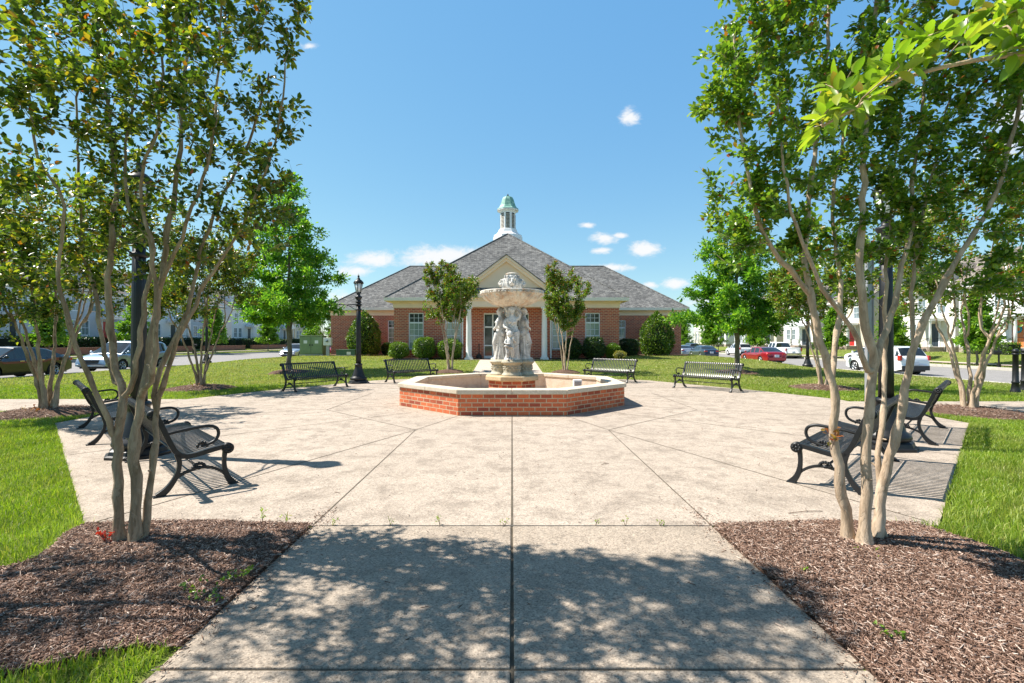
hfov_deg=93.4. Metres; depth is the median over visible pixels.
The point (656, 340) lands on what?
shrub
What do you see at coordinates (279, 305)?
oak tree
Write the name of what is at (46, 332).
street tree
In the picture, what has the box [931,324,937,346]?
door
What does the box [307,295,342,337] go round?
crape myrtle
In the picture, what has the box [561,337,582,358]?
shrub
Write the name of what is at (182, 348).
planter wall
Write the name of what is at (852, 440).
park bench
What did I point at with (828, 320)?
street tree
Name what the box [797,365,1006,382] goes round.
kerb
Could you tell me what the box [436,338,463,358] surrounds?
shrub
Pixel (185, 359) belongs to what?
road
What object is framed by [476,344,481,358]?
ash urn
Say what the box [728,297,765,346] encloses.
townhouse
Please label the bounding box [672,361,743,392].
park bench
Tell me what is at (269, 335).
street tree
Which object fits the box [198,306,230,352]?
street tree
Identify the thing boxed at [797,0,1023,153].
overhanging tree
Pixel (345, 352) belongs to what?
transformer box
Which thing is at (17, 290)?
window
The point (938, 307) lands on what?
window
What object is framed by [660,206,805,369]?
oak tree
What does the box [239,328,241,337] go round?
window
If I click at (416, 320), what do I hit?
window
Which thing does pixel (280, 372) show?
mulch bed
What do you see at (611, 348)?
shrub
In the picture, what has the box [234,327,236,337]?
window
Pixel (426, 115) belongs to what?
sky
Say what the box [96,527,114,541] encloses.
sprout
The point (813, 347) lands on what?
hedge
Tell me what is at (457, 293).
crape myrtle
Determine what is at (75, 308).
window
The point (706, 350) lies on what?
parked car
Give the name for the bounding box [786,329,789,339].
window
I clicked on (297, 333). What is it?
townhouse
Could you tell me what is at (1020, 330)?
door
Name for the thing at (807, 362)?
street lamp
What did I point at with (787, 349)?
parked truck
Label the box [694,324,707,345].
townhouse
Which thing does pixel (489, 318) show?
entrance door
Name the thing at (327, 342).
meter box
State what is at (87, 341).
hedge
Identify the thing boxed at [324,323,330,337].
street tree
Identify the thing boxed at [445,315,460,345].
window
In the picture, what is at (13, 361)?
parked car
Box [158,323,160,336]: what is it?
window
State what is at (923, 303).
window
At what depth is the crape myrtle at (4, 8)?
3.48 m
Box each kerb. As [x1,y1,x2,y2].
[3,364,190,377]
[72,351,279,361]
[719,352,1020,370]
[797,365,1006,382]
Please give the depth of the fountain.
12.24 m
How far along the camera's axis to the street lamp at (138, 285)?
6.70 m
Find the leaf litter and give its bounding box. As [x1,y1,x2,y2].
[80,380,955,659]
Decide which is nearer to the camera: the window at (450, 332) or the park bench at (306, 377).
the park bench at (306, 377)
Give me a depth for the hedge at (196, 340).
65.50 m
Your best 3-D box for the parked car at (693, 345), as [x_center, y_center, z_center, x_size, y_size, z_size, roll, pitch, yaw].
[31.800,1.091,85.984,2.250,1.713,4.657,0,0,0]
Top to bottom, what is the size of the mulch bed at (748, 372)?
0.218 m
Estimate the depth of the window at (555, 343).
32.51 m
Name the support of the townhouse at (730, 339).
on the lawn at (166, 656)
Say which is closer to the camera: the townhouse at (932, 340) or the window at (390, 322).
the window at (390, 322)
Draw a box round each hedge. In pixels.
[0,334,100,347]
[105,336,182,345]
[182,337,235,349]
[234,338,279,347]
[279,338,299,344]
[811,342,838,349]
[962,342,1021,354]
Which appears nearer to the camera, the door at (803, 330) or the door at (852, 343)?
the door at (852, 343)
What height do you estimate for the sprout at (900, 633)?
0.082 m
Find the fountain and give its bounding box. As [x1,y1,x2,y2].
[398,272,625,415]
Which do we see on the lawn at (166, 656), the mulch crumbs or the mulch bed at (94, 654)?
the mulch bed at (94, 654)
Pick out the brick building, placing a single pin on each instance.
(619, 306)
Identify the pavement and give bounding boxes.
[71,349,282,357]
[719,351,1020,365]
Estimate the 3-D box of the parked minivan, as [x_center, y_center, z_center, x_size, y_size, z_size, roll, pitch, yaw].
[-23.300,0.827,29.216,2.340,1.783,5.157,0,0,0]
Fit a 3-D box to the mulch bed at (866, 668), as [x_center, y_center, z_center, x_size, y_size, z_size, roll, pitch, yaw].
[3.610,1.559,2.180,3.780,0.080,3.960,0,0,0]
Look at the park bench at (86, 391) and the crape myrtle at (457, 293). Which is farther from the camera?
the crape myrtle at (457, 293)
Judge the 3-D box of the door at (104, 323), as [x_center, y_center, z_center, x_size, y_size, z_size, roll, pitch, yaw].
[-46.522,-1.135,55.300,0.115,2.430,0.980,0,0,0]
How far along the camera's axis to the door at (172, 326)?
65.28 m
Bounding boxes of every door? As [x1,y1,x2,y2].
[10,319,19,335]
[103,322,106,338]
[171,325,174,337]
[484,313,528,357]
[802,329,805,344]
[850,327,854,345]
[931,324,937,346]
[1013,320,1023,347]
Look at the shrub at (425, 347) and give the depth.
30.98 m
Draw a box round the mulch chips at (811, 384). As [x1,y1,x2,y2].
[788,383,862,390]
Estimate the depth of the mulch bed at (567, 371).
23.29 m
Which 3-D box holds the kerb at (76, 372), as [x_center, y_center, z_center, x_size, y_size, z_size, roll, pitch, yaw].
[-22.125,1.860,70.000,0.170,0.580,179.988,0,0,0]
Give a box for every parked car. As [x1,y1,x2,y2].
[0,346,72,376]
[279,344,299,356]
[681,345,692,353]
[685,343,698,348]
[689,345,718,355]
[725,343,752,354]
[741,347,786,362]
[844,347,864,359]
[846,345,930,374]
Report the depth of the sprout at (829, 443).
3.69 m
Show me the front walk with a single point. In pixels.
(590, 596)
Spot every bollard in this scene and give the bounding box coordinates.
[1009,349,1021,392]
[1020,349,1023,389]
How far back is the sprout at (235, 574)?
3.15 m
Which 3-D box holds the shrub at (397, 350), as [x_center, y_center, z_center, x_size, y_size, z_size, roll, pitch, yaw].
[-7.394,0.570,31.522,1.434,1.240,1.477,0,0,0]
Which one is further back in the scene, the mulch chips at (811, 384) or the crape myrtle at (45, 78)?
the mulch chips at (811, 384)
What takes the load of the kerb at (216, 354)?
on the lawn at (166, 656)
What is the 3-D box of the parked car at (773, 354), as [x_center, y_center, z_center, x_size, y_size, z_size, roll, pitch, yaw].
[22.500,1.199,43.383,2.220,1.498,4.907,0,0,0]
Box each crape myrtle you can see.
[0,0,80,121]
[0,0,313,541]
[0,142,131,408]
[124,204,267,384]
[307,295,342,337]
[422,259,480,369]
[542,261,592,369]
[687,0,1023,545]
[762,221,898,384]
[868,153,1023,407]
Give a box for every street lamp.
[86,161,170,460]
[199,319,211,363]
[338,274,368,383]
[802,311,813,367]
[858,189,936,452]
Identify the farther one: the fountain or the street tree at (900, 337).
the street tree at (900, 337)
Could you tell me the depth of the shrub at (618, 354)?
30.41 m
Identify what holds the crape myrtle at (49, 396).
on the mulch bed at (59, 413)
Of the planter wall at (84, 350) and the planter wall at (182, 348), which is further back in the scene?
the planter wall at (182, 348)
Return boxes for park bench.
[73,380,117,445]
[124,398,238,498]
[280,361,348,391]
[383,358,438,382]
[583,358,637,382]
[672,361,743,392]
[786,394,899,495]
[904,380,950,445]
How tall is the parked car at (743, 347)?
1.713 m
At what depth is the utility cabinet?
39.01 m
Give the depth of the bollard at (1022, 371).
15.38 m
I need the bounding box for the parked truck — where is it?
[767,342,801,357]
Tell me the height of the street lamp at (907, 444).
4.170 m
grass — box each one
[0,348,1020,386]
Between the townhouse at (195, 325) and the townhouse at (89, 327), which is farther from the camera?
the townhouse at (195, 325)
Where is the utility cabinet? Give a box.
[299,336,326,355]
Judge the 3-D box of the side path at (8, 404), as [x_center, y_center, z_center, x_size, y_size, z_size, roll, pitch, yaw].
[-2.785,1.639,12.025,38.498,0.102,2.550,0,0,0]
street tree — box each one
[19,292,81,349]
[114,302,150,340]
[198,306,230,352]
[253,325,282,350]
[301,328,320,335]
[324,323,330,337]
[681,320,693,344]
[700,320,728,345]
[743,334,771,346]
[821,307,851,347]
[874,308,910,345]
[951,294,1013,365]
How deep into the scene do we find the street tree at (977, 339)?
35.11 m
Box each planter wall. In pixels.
[44,347,99,354]
[167,346,192,351]
[202,345,245,350]
[250,345,285,348]
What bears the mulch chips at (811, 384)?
on the mulch bed at (813, 387)
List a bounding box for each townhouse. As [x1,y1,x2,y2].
[0,254,45,338]
[15,252,129,338]
[101,268,199,349]
[186,285,227,337]
[195,285,260,337]
[258,313,294,338]
[292,322,305,338]
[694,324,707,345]
[708,304,733,346]
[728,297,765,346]
[751,297,783,346]
[783,285,836,348]
[825,271,910,349]
[899,254,987,351]
[955,247,1023,354]
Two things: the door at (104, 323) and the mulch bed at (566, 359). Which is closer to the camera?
the mulch bed at (566, 359)
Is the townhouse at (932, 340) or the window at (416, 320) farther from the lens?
the townhouse at (932, 340)
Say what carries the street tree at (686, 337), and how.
on the lawn at (166, 656)
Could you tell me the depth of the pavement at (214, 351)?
66.15 m
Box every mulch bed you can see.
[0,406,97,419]
[0,526,309,682]
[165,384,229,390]
[268,369,308,374]
[391,358,477,359]
[435,369,463,373]
[535,358,607,359]
[551,369,579,373]
[627,354,686,355]
[713,527,1023,682]
[715,369,758,374]
[792,384,859,391]
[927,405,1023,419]
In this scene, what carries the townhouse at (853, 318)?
on the lawn at (166, 656)
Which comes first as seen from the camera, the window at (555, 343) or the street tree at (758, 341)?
the window at (555, 343)
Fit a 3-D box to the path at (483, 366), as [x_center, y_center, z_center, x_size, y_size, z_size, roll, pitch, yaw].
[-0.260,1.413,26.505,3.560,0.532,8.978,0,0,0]
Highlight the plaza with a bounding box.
[55,379,967,526]
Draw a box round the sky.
[0,0,1023,341]
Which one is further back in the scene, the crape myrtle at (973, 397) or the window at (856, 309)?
the window at (856, 309)
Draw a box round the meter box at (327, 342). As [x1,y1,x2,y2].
[323,338,331,355]
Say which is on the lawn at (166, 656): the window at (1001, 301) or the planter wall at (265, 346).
the planter wall at (265, 346)
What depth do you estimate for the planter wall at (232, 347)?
69.37 m
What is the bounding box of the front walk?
[143,526,878,682]
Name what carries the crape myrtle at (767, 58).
on the mulch bed at (866, 668)
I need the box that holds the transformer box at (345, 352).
[335,349,355,355]
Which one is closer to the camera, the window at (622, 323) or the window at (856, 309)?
the window at (622, 323)
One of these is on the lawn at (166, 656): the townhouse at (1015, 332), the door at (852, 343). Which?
the townhouse at (1015, 332)
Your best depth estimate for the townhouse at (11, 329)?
45.15 m
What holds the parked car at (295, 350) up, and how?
on the road at (185, 359)
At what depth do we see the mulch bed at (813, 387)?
15.84 m
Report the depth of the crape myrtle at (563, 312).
23.23 m
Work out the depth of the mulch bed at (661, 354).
40.82 m
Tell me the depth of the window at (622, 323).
42.11 m
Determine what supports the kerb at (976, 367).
on the lawn at (166, 656)
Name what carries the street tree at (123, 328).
on the pavement at (214, 351)
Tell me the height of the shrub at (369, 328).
3.904 m
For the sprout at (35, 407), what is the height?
0.269 m
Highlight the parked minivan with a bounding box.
[75,341,169,370]
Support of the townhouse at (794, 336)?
on the lawn at (166, 656)
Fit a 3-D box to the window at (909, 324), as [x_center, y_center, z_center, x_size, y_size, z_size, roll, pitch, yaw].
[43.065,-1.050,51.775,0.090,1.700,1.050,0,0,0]
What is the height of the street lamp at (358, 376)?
4.170 m
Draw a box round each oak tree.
[228,169,350,369]
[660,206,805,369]
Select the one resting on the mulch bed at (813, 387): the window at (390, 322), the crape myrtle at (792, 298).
the crape myrtle at (792, 298)
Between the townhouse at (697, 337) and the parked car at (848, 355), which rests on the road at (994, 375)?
the parked car at (848, 355)
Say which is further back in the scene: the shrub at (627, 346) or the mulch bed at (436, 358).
the shrub at (627, 346)
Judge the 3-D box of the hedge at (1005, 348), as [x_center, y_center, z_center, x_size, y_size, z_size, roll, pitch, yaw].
[40.190,0.630,40.505,1.442,1.339,4.224,0,0,0]
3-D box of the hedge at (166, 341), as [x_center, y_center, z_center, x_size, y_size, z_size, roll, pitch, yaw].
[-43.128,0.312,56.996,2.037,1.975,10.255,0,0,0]
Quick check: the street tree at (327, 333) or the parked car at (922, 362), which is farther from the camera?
the street tree at (327, 333)
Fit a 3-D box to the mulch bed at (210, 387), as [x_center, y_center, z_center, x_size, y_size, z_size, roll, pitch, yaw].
[-10.394,1.536,16.218,2.211,0.167,2.209,0,0,0]
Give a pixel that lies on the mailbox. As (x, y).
(998, 351)
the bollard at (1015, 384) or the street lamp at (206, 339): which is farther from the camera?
the street lamp at (206, 339)
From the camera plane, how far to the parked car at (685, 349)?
61.73 m
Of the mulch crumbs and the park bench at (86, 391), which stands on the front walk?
the mulch crumbs
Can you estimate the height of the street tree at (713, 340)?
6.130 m
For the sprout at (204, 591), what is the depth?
2.90 m
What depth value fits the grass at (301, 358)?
23.43 m
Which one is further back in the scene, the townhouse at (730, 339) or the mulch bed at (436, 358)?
the townhouse at (730, 339)
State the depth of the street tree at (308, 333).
91.15 m
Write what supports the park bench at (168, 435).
on the plaza
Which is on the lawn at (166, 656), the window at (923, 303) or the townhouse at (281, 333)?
the townhouse at (281, 333)
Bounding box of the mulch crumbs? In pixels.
[104,507,924,682]
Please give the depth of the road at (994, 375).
30.36 m
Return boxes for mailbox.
[993,349,1001,366]
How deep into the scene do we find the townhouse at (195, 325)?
72.11 m
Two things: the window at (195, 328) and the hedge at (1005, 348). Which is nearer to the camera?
the hedge at (1005, 348)
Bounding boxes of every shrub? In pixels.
[345,310,381,354]
[381,342,391,354]
[388,341,409,358]
[412,336,435,358]
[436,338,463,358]
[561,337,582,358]
[582,336,605,358]
[605,342,620,358]
[613,350,626,358]
[619,338,639,355]
[639,310,675,355]
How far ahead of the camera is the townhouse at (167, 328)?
64.11 m
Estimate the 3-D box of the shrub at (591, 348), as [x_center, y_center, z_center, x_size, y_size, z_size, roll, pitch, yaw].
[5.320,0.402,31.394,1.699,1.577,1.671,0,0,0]
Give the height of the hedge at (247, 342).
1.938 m
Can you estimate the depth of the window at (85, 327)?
52.84 m
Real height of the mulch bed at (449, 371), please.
0.205 m
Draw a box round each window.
[17,290,27,302]
[71,296,79,310]
[81,320,89,335]
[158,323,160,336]
[193,325,197,336]
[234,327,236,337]
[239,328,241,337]
[388,320,393,346]
[409,313,423,349]
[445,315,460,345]
[552,316,565,349]
[585,313,599,343]
[619,320,625,343]
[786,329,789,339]
[792,329,795,339]
[853,306,858,318]
[909,324,916,338]
[917,300,925,311]
[937,298,945,313]
[994,293,1003,307]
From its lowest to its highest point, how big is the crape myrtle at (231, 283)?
5.986 m
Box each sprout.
[20,404,51,410]
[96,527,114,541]
[179,574,207,592]
[188,578,224,604]
[220,565,253,580]
[821,426,842,449]
[873,620,907,639]
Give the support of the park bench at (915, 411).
on the plaza
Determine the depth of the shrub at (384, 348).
40.48 m
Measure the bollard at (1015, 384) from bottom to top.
1.408 m
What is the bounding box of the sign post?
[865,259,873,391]
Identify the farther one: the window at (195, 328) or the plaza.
the window at (195, 328)
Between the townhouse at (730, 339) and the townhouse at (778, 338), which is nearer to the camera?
the townhouse at (778, 338)
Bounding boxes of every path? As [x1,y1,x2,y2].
[0,399,1023,411]
[473,359,542,372]
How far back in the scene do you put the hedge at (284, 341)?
91.25 m
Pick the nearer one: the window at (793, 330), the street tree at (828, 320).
the street tree at (828, 320)
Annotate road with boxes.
[0,352,281,377]
[719,354,1020,382]
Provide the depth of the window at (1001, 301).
42.13 m
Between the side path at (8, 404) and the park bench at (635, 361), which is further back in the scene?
the park bench at (635, 361)
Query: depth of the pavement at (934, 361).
37.92 m
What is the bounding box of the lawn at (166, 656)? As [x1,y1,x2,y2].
[0,342,1023,682]
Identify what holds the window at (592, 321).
in the brick building
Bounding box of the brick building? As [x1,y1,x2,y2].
[329,194,689,359]
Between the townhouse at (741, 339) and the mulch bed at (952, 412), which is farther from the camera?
the townhouse at (741, 339)

